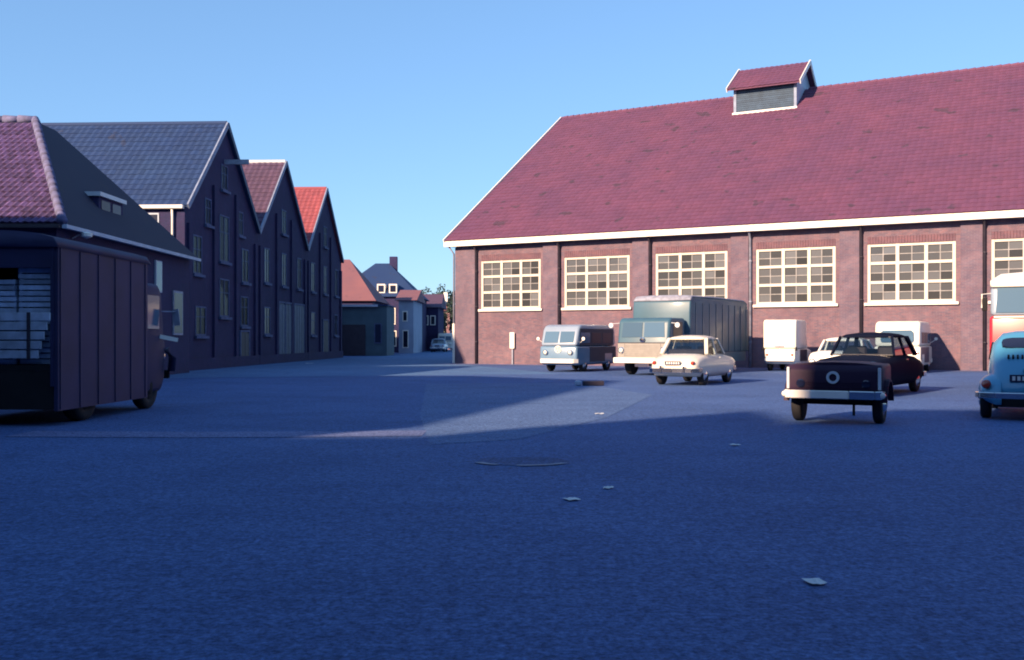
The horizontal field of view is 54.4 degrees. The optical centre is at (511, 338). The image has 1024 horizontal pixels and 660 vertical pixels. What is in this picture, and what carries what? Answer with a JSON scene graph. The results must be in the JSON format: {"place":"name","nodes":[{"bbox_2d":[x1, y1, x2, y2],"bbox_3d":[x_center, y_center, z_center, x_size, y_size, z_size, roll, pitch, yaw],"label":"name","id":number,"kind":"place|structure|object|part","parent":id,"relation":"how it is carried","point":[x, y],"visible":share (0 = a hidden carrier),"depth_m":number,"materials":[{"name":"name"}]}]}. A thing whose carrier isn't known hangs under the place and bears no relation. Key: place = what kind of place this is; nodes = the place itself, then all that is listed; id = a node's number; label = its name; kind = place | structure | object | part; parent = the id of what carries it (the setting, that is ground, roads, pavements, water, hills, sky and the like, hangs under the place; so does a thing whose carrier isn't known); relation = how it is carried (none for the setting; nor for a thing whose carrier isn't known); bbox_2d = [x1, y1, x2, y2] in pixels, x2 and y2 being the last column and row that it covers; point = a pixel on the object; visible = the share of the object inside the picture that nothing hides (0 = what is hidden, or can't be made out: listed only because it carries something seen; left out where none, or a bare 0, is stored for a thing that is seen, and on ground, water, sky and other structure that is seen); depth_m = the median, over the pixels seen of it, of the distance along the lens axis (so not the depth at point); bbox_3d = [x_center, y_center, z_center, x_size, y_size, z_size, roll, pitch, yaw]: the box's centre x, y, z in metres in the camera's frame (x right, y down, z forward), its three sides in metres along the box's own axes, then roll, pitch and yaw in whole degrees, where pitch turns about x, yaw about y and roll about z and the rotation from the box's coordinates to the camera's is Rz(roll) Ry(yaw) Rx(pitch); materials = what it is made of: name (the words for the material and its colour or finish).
{"place":"outdoors","nodes":[
{"label":"outdoors","id":0,"kind":"place"},
{"bbox_2d":[0,115,200,374],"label":"hip roofed building","id":1,"kind":"structure","parent":0,"point":[54,183],"depth_m":32.41,"materials":[{"name":"brick"}]},
{"bbox_2d":[154,260,161,292],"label":"window","id":2,"kind":"structure","parent":1,"relation":"in","point":[157,264],"depth_m":36.15,"materials":[{"name":"grey paint"}]},
{"bbox_2d":[172,290,182,334],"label":"window","id":3,"kind":"structure","parent":1,"relation":"in","point":[177,296],"depth_m":38.34,"materials":[{"name":"glass"}]},
{"bbox_2d":[41,121,260,370],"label":"gabled house","id":4,"kind":"structure","parent":0,"point":[184,183],"depth_m":45.96,"materials":[{"name":"brick"}]},
{"bbox_2d":[148,213,158,222],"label":"window","id":5,"kind":"structure","parent":4,"relation":"in","point":[155,215],"depth_m":42.22,"materials":[{"name":"grey paint"}]},
{"bbox_2d":[193,234,205,277],"bbox_3d":[-13.763,-3.635,43.646,0.190,1.830,1.340,0,0,3],"label":"window","id":6,"kind":"structure","parent":4,"relation":"in","point":[195,273],"depth_m":43.66,"materials":[{"name":"glass"}]},
{"bbox_2d":[195,306,208,338],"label":"window","id":7,"kind":"structure","parent":4,"relation":"in","point":[197,336],"depth_m":44.00,"materials":[{"name":"glass"}]},
{"bbox_2d":[204,197,214,228],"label":"window","id":8,"kind":"structure","parent":4,"relation":"in","point":[207,225],"depth_m":45.07,"materials":[{"name":"glass"}]},
{"bbox_2d":[219,214,231,265],"bbox_3d":[-13.608,-4.685,47.169,0.190,2.330,1.590,0,0,3],"label":"window","id":9,"kind":"structure","parent":4,"relation":"in","point":[222,232],"depth_m":47.11,"materials":[{"name":"glass"}]},
{"bbox_2d":[219,278,231,319],"bbox_3d":[-13.608,-1.885,47.169,0.190,1.930,1.590,0,0,3],"label":"window","id":10,"kind":"structure","parent":4,"relation":"in","point":[223,316],"depth_m":47.11,"materials":[{"name":"glass"}]},
{"bbox_2d":[221,163,230,194],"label":"window","id":11,"kind":"structure","parent":4,"relation":"in","point":[223,189],"depth_m":47.17,"materials":[{"name":"glass"}]},
{"bbox_2d":[239,211,245,238],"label":"window","id":12,"kind":"structure","parent":4,"relation":"in","point":[240,235],"depth_m":49.58,"materials":[{"name":"glass"}]},
{"bbox_2d":[239,330,249,355],"bbox_3d":[-13.470,0.450,50.141,0.086,1.800,1.540,0,0,3],"label":"door","id":13,"kind":"structure","parent":4,"relation":"in","point":[244,335],"depth_m":50.04,"materials":[{"name":"grey wood"}]},
{"bbox_2d":[240,296,250,328],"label":"window","id":14,"kind":"structure","parent":4,"relation":"in","point":[244,326],"depth_m":50.21,"materials":[{"name":"glass"}]},
{"bbox_2d":[241,248,251,285],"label":"window","id":15,"kind":"structure","parent":4,"relation":"in","point":[246,280],"depth_m":50.27,"materials":[{"name":"glass"}]},
{"bbox_2d":[9,430,426,437],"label":"gutter path","id":16,"kind":"structure","parent":0,"point":[216,434],"depth_m":14.01,"materials":[{"name":"grey concrete"}]},
{"bbox_2d":[242,160,308,364],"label":"gabled house","id":17,"kind":"structure","parent":0,"point":[283,244],"depth_m":56.81,"materials":[{"name":"brick"}]},
{"bbox_2d":[264,247,271,285],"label":"window","id":18,"kind":"structure","parent":17,"relation":"in","point":[266,282],"depth_m":54.08,"materials":[{"name":"glass"}]},
{"bbox_2d":[264,307,272,336],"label":"window","id":19,"kind":"structure","parent":17,"relation":"in","point":[266,309],"depth_m":54.08,"materials":[{"name":"glass"}]},
{"bbox_2d":[279,301,285,353],"bbox_3d":[-13.148,-0.400,56.915,0.086,3.500,1.490,0,0,3],"label":"door","id":20,"kind":"structure","parent":17,"relation":"in","point":[281,304],"depth_m":56.74,"materials":[{"name":"wood"}]},
{"bbox_2d":[281,253,288,288],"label":"window","id":21,"kind":"structure","parent":17,"relation":"in","point":[284,275],"depth_m":57.55,"materials":[{"name":"glass"}]},
{"bbox_2d":[281,209,288,237],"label":"window","id":22,"kind":"structure","parent":17,"relation":"in","point":[285,216],"depth_m":57.64,"materials":[{"name":"glass"}]},
{"bbox_2d":[284,302,291,353],"bbox_3d":[-13.089,-0.400,58.214,0.086,3.500,1.490,0,0,3],"label":"door","id":23,"kind":"structure","parent":17,"relation":"in","point":[288,305],"depth_m":58.23,"materials":[{"name":"wood"}]},
{"bbox_2d":[294,303,304,352],"bbox_3d":[-12.990,-0.400,60.691,0.086,3.500,2.440,0,0,3],"label":"door","id":24,"kind":"structure","parent":17,"relation":"in","point":[299,309],"depth_m":60.71,"materials":[{"name":"grey wood"}]},
{"bbox_2d":[297,257,303,291],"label":"window","id":25,"kind":"structure","parent":17,"relation":"in","point":[298,289],"depth_m":60.76,"materials":[{"name":"glass"}]},
{"bbox_2d":[294,187,343,359],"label":"gabled house","id":26,"kind":"structure","parent":0,"point":[324,257],"depth_m":67.12,"materials":[{"name":"brick"}]},
{"bbox_2d":[311,262,316,293],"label":"window","id":27,"kind":"structure","parent":26,"relation":"in","point":[312,265],"depth_m":64.24,"materials":[{"name":"glass"}]},
{"bbox_2d":[311,312,317,336],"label":"window","id":28,"kind":"structure","parent":26,"relation":"in","point":[312,313],"depth_m":64.24,"materials":[{"name":"glass"}]},
{"bbox_2d":[322,319,328,351],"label":"door","id":29,"kind":"structure","parent":26,"relation":"in","point":[325,322],"depth_m":67.52,"materials":[{"name":"grey wood"}]},
{"bbox_2d":[323,266,328,295],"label":"window","id":30,"kind":"structure","parent":26,"relation":"in","point":[324,270],"depth_m":67.71,"materials":[{"name":"glass"}]},
{"bbox_2d":[323,226,328,249],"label":"window","id":31,"kind":"structure","parent":26,"relation":"in","point":[325,247],"depth_m":67.53,"materials":[{"name":"glass"}]},
{"bbox_2d":[334,314,339,336],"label":"window","id":32,"kind":"structure","parent":26,"relation":"in","point":[336,335],"depth_m":71.21,"materials":[{"name":"glass"}]},
{"bbox_2d":[335,269,339,297],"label":"window","id":33,"kind":"structure","parent":26,"relation":"in","point":[336,296],"depth_m":71.52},
{"bbox_2d":[170,349,556,377],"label":"street","id":34,"kind":"structure","parent":0,"point":[426,363],"depth_m":45.44,"materials":[{"name":"grey asphalt"}]},
{"bbox_2d":[395,290,425,352],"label":"white house","id":35,"kind":"structure","parent":34,"relation":"on","point":[411,302],"depth_m":94.00,"materials":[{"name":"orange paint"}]},
{"bbox_2d":[402,311,407,321],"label":"window","id":36,"kind":"structure","parent":35,"relation":"in","point":[404,313],"depth_m":93.94,"materials":[{"name":"white paint"}]},
{"bbox_2d":[402,330,408,347],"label":"window","id":37,"kind":"structure","parent":35,"relation":"in","point":[405,333],"depth_m":93.92,"materials":[{"name":"white paint"}]},
{"bbox_2d":[423,294,446,350],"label":"brick house","id":38,"kind":"structure","parent":34,"relation":"on","point":[436,305],"depth_m":112.00,"materials":[{"name":"brown brick"}]},
{"bbox_2d":[430,315,435,324],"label":"window","id":39,"kind":"structure","parent":38,"relation":"in","point":[432,317],"depth_m":111.94,"materials":[{"name":"white paint"}]},
{"bbox_2d":[430,338,447,351],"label":"grey car","id":40,"kind":"object","parent":34,"relation":"on","point":[439,346],"visible":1,"depth_m":102.44,"materials":[{"name":"paint"}]},
{"bbox_2d":[438,333,451,350],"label":"cream van","id":41,"kind":"object","parent":34,"relation":"on","point":[447,337],"visible":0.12,"depth_m":110.04,"materials":[{"name":"beige paint"}]},
{"bbox_2d":[444,292,452,332],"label":"pink house","id":42,"kind":"structure","parent":34,"relation":"on","point":[446,300],"depth_m":129.21,"materials":[{"name":"brick"}]},
{"bbox_2d":[444,300,452,332],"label":"street tree","id":43,"kind":"object","parent":34,"relation":"on","point":[450,308],"visible":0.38,"depth_m":123.54,"materials":[{"name":"green plant"}]},
{"bbox_2d":[341,259,389,304],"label":"corner house","id":44,"kind":"structure","parent":0,"point":[358,287],"depth_m":86.61,"materials":[{"name":"tile"}]},
{"bbox_2d":[0,352,1023,659],"bbox_3d":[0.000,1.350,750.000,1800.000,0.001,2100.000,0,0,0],"label":"ground","id":45,"kind":"structure","parent":0,"point":[692,534],"depth_m":7.09,"materials":[{"name":"asphalt"}]},
{"bbox_2d":[0,230,179,419],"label":"brown lorry","id":46,"kind":"object","parent":45,"relation":"on","point":[107,336],"visible":0.98,"depth_m":16.28,"materials":[{"name":"paint"}]},
{"bbox_2d":[0,349,19,363],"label":"wooden crate","id":47,"kind":"object","parent":46,"relation":"on","point":[9,361],"visible":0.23,"depth_m":15.43,"materials":[{"name":"brown wood"}]},
{"bbox_2d":[0,331,17,340],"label":"wooden crate","id":48,"kind":"object","parent":47,"relation":"on","point":[8,331],"visible":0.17,"depth_m":15.43,"materials":[{"name":"brown wood"}]},
{"bbox_2d":[0,321,25,330],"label":"wooden crate","id":49,"kind":"object","parent":48,"relation":"on","point":[11,330],"visible":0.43,"depth_m":15.79,"materials":[{"name":"brown wood"}]},
{"bbox_2d":[0,297,27,312],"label":"wooden crate","id":50,"kind":"object","parent":49,"relation":"on","point":[14,307],"visible":0.52,"depth_m":15.46,"materials":[{"name":"brown wood"}]},
{"bbox_2d":[0,279,25,296],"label":"wooden crate","id":51,"kind":"object","parent":50,"relation":"on","point":[9,288],"visible":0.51,"depth_m":15.45,"materials":[{"name":"brown wood"}]},
{"bbox_2d":[20,348,49,363],"bbox_3d":[-7.373,0.265,15.652,0.538,0.260,0.418,0,0,0],"label":"wooden crate","id":52,"kind":"object","parent":46,"relation":"on","point":[37,361],"visible":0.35,"depth_m":15.44,"materials":[{"name":"brown wood"}]},
{"bbox_2d":[18,331,49,346],"bbox_3d":[-7.377,0.000,15.618,0.538,0.260,0.418,0,0,2],"label":"wooden crate","id":53,"kind":"object","parent":52,"relation":"on","point":[45,344],"visible":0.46,"depth_m":15.40,"materials":[{"name":"brown wood"}]},
{"bbox_2d":[18,321,49,330],"bbox_3d":[-7.406,-0.265,15.655,0.538,0.260,0.418,0,0,-2],"label":"wooden crate","id":54,"kind":"object","parent":53,"relation":"on","point":[39,321],"visible":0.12,"depth_m":15.45,"materials":[{"name":"brown wood"}]},
{"bbox_2d":[19,296,49,312],"bbox_3d":[-7.382,-0.530,15.626,0.538,0.260,0.418,0,0,-2],"label":"wooden crate","id":55,"kind":"object","parent":54,"relation":"on","point":[37,304],"visible":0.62,"depth_m":15.42,"materials":[{"name":"brown wood"}]},
{"bbox_2d":[19,279,49,296],"bbox_3d":[-7.375,-0.795,15.620,0.538,0.260,0.418,0,0,-2],"label":"wooden crate","id":56,"kind":"object","parent":55,"relation":"on","point":[36,288],"visible":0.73,"depth_m":15.41,"materials":[{"name":"brown wood"}]},
{"bbox_2d":[18,268,49,279],"bbox_3d":[-7.397,-1.060,15.647,0.538,0.260,0.418,0,0,-1],"label":"wooden crate","id":57,"kind":"object","parent":56,"relation":"on","point":[34,274],"visible":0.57,"depth_m":15.44,"materials":[{"name":"brown wood"}]},
{"bbox_2d":[148,295,158,328],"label":"truck window","id":58,"kind":"structure","parent":46,"relation":"in","point":[153,301],"depth_m":19.41,"materials":[{"name":"glass"}]},
{"bbox_2d":[342,304,394,355],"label":"garage block","id":59,"kind":"structure","parent":45,"relation":"on","point":[367,329],"depth_m":79.50,"materials":[{"name":"grey concrete"}]},
{"bbox_2d":[342,325,364,355],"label":"garage door","id":60,"kind":"structure","parent":59,"relation":"in","point":[353,336],"depth_m":79.46,"materials":[{"name":"black wood"}]},
{"bbox_2d":[374,323,381,342],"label":"window","id":61,"kind":"structure","parent":59,"relation":"in","point":[377,326],"depth_m":79.44,"materials":[{"name":"glass"}]},
{"bbox_2d":[362,257,428,351],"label":"slate roofed house","id":62,"kind":"structure","parent":45,"relation":"on","point":[388,281],"depth_m":103.01,"materials":[{"name":"brick"}]},
{"bbox_2d":[394,308,395,324],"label":"window","id":63,"kind":"structure","parent":62,"relation":"in","point":[394,308],"depth_m":99.96,"materials":[{"name":"white paint"}]},
{"bbox_2d":[394,331,396,345],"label":"window","id":64,"kind":"structure","parent":62,"relation":"in","point":[395,332],"depth_m":99.95,"materials":[{"name":"white paint"}]},
{"bbox_2d":[421,284,452,304],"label":"street tree","id":65,"kind":"object","parent":45,"relation":"on","point":[450,296],"visible":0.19,"depth_m":142.08,"materials":[{"name":"green plant"}]},
{"bbox_2d":[476,457,569,464],"bbox_3d":[0.112,1.343,10.952,1.054,0.007,0.816,0,0,0],"label":"manhole cover","id":66,"kind":"object","parent":45,"relation":"on","point":[525,461],"visible":1,"depth_m":10.94,"materials":[{"name":"metal"}]},
{"bbox_2d":[564,497,580,499],"bbox_3d":[0.500,1.337,8.340,0.110,0.013,0.140,0,0,-20],"label":"paper scrap","id":67,"kind":"object","parent":45,"relation":"on","point":[572,498],"visible":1,"depth_m":8.32,"materials":[{"name":"white paper"}]},
{"bbox_2d":[537,324,615,371],"bbox_3d":[2.880,0.375,42.550,2.200,1.950,4.430,0,0,29],"label":"delivery van","id":68,"kind":"object","parent":45,"relation":"on","point":[581,347],"visible":0.99,"depth_m":41.04,"materials":[{"name":"blue paint"}]},
{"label":"side window","id":69,"kind":"part","parent":68,"relation":"part of","materials":[{"name":"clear glass"}]},
{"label":"side window","id":70,"kind":"part","parent":68,"relation":"part of","materials":[{"name":"black glass"}]},
{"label":"side window","id":71,"kind":"part","parent":68,"relation":"part of","materials":[{"name":"black glass"}]},
{"bbox_2d":[609,295,748,373],"bbox_3d":[7.039,-0.185,40.353,2.860,3.070,8.828,0,0,32],"label":"box truck","id":72,"kind":"object","parent":45,"relation":"on","point":[651,327],"visible":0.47,"depth_m":38.06,"materials":[{"name":"grey teal and cream paint"},{"name":"rubber"},{"name":"glass"}]},
{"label":"door window","id":73,"kind":"part","parent":72,"relation":"part of","materials":[{"name":"black glass"}]},
{"bbox_2d":[650,335,735,384],"bbox_3d":[5.580,0.615,30.400,1.568,1.470,4.200,0,0,29],"label":"ivory saloon","id":74,"kind":"object","parent":45,"relation":"on","point":[702,364],"visible":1,"depth_m":29.40,"materials":[{"name":"paint"}]},
{"bbox_2d":[664,340,674,353],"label":"side window","id":75,"kind":"structure","parent":74,"relation":"in","point":[671,344],"depth_m":30.30,"materials":[{"name":"glass"}]},
{"bbox_2d":[674,340,680,348],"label":"side window","id":76,"kind":"structure","parent":74,"relation":"in","point":[678,342],"depth_m":30.84,"materials":[{"name":"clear glass"}]},
{"bbox_2d":[443,60,1023,370],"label":"brick hall","id":77,"kind":"structure","parent":45,"relation":"on","point":[788,192],"depth_m":49.93,"materials":[{"name":"tile"}]},
{"bbox_2d":[478,259,542,311],"bbox_3d":[-0.081,-2.840,52.898,3.840,2.720,0.290,0,0,29],"label":"window","id":78,"kind":"structure","parent":77,"relation":"in","point":[506,285],"depth_m":52.92,"materials":[{"name":"beige paint"}]},
{"bbox_2d":[561,255,631,309],"bbox_3d":[4.285,-2.840,50.529,3.840,2.720,0.290,0,0,29],"label":"window","id":79,"kind":"structure","parent":77,"relation":"in","point":[594,282],"depth_m":50.55,"materials":[{"name":"beige paint"}]},
{"bbox_2d":[656,251,726,297],"bbox_3d":[8.653,-2.840,48.157,3.840,2.720,0.290,0,0,29],"label":"window","id":80,"kind":"structure","parent":77,"relation":"in","point":[687,273],"depth_m":48.17,"materials":[{"name":"beige paint"}]},
{"bbox_2d":[753,246,837,306],"bbox_3d":[13.021,-2.840,45.786,3.840,2.720,0.290,0,0,29],"label":"window","id":81,"kind":"structure","parent":77,"relation":"in","point":[803,276],"depth_m":45.80,"materials":[{"name":"beige paint"}]},
{"bbox_2d":[864,241,958,305],"bbox_3d":[17.388,-2.840,43.414,3.840,2.720,0.290,0,0,29],"label":"window","id":82,"kind":"structure","parent":77,"relation":"in","point":[918,273],"depth_m":43.43,"materials":[{"name":"beige paint"}]},
{"bbox_2d":[988,238,1023,303],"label":"window","id":83,"kind":"structure","parent":77,"relation":"in","point":[1007,255],"depth_m":41.68,"materials":[{"name":"beige paint"}]},
{"bbox_2d":[762,320,810,370],"bbox_3d":[11.959,0.270,43.061,1.450,2.160,3.371,0,0,28],"label":"panel van","id":84,"kind":"object","parent":45,"relation":"on","point":[785,341],"visible":0.73,"depth_m":41.73,"materials":[{"name":"white paint"}]},
{"bbox_3d":[10.909,-0.160,41.789,0.608,1.020,0.022,0,0,28],"label":"rear door","id":85,"kind":"part","parent":84,"relation":"part of","materials":[{"name":"white paint"}]},
{"bbox_3d":[11.464,-0.160,41.488,0.608,1.020,0.022,0,0,29],"label":"rear door","id":86,"kind":"part","parent":84,"relation":"part of","materials":[{"name":"white paint"}]},
{"bbox_2d":[802,578,826,583],"bbox_3d":[1.670,1.335,5.500,0.100,0.013,0.120,0,0,-5],"label":"paper scrap","id":87,"kind":"object","parent":45,"relation":"on","point":[815,580],"visible":1,"depth_m":5.50,"materials":[{"name":"white paper"}]},
{"bbox_2d":[782,361,893,422],"bbox_3d":[5.557,0.855,16.670,1.600,0.990,2.234,0,0,28],"label":"box trailer","id":88,"kind":"object","parent":45,"relation":"on","point":[854,383],"visible":1,"depth_m":15.82,"materials":[{"name":"red paint"}]},
{"bbox_2d":[808,337,873,361],"bbox_3d":[11.000,0.640,32.900,1.608,1.420,4.350,0,0,30],"label":"white saloon","id":89,"kind":"object","parent":45,"relation":"on","point":[819,354],"visible":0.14,"depth_m":32.50,"materials":[{"name":"paint"}]},
{"bbox_2d":[818,332,925,391],"bbox_3d":[9.000,0.590,24.900,1.708,1.520,4.750,0,0,35],"label":"black saloon","id":90,"kind":"object","parent":45,"relation":"on","point":[906,368],"visible":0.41,"depth_m":24.58,"materials":[{"name":"paint"}]},
{"bbox_2d":[893,337,903,354],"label":"side window","id":91,"kind":"structure","parent":90,"relation":"in","point":[897,344],"depth_m":24.33,"materials":[{"name":"clear glass"}]},
{"bbox_2d":[901,337,913,354],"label":"side window","id":92,"kind":"structure","parent":90,"relation":"in","point":[908,350],"depth_m":25.02,"materials":[{"name":"clear glass"}]},
{"bbox_2d":[874,321,937,370],"bbox_3d":[16.200,0.320,41.150,2.240,2.060,4.430,0,0,28],"label":"passenger van","id":93,"kind":"object","parent":45,"relation":"on","point":[918,333],"visible":0.47,"depth_m":39.54,"materials":[{"name":"white paint"}]},
{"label":"rear window","id":94,"kind":"part","parent":93,"relation":"part of","materials":[{"name":"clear glass"}]},
{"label":"side window","id":95,"kind":"part","parent":93,"relation":"part of","materials":[{"name":"black glass"}]},
{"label":"side window","id":96,"kind":"part","parent":93,"relation":"part of","materials":[{"name":"black glass"}]},
{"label":"side window","id":97,"kind":"part","parent":93,"relation":"part of","materials":[{"name":"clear glass"}]},
{"bbox_2d":[975,331,1023,417],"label":"rounded car","id":98,"kind":"object","parent":45,"relation":"on","point":[1001,383],"visible":1,"depth_m":16.71,"materials":[{"name":"blue paint"}]},
{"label":"rear window","id":99,"kind":"part","parent":98,"relation":"part of","materials":[{"name":"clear glass"}]},
{"bbox_2d":[981,272,1023,360],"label":"red bus","id":100,"kind":"object","parent":45,"relation":"on","point":[1007,301],"visible":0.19,"depth_m":23.78,"materials":[{"name":"paint"}]},
{"bbox_2d":[0,0,1023,297],"label":"sky","id":101,"kind":"structure","parent":0,"point":[409,113],"materials":[{"name":"blue"}]},
{"bbox_2d":[420,383,651,443],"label":"relaid pavement","id":102,"kind":"structure","parent":0,"point":[463,412],"depth_m":19.28,"materials":[{"name":"grey asphalt"}]},
{"bbox_2d":[575,380,603,385],"bbox_3d":[2.228,1.270,28.717,0.840,0.160,0.200,0,0,-12],"label":"timber offcut","id":103,"kind":"object","parent":102,"relation":"on","point":[588,383],"visible":0.98,"depth_m":28.63,"materials":[{"name":"grey paint"}]},
{"bbox_2d":[444,363,987,371],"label":"pavement","id":104,"kind":"structure","parent":0,"point":[651,366],"depth_m":48.60,"materials":[{"name":"grey concrete"}]},
{"bbox_2d":[510,332,513,363],"bbox_3d":[0.017,0.500,52.727,0.280,1.700,0.100,0,0,29],"label":"notice board","id":105,"kind":"object","parent":104,"relation":"on","point":[512,340],"visible":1,"depth_m":52.69,"materials":[{"name":"white paint"}]}
]}

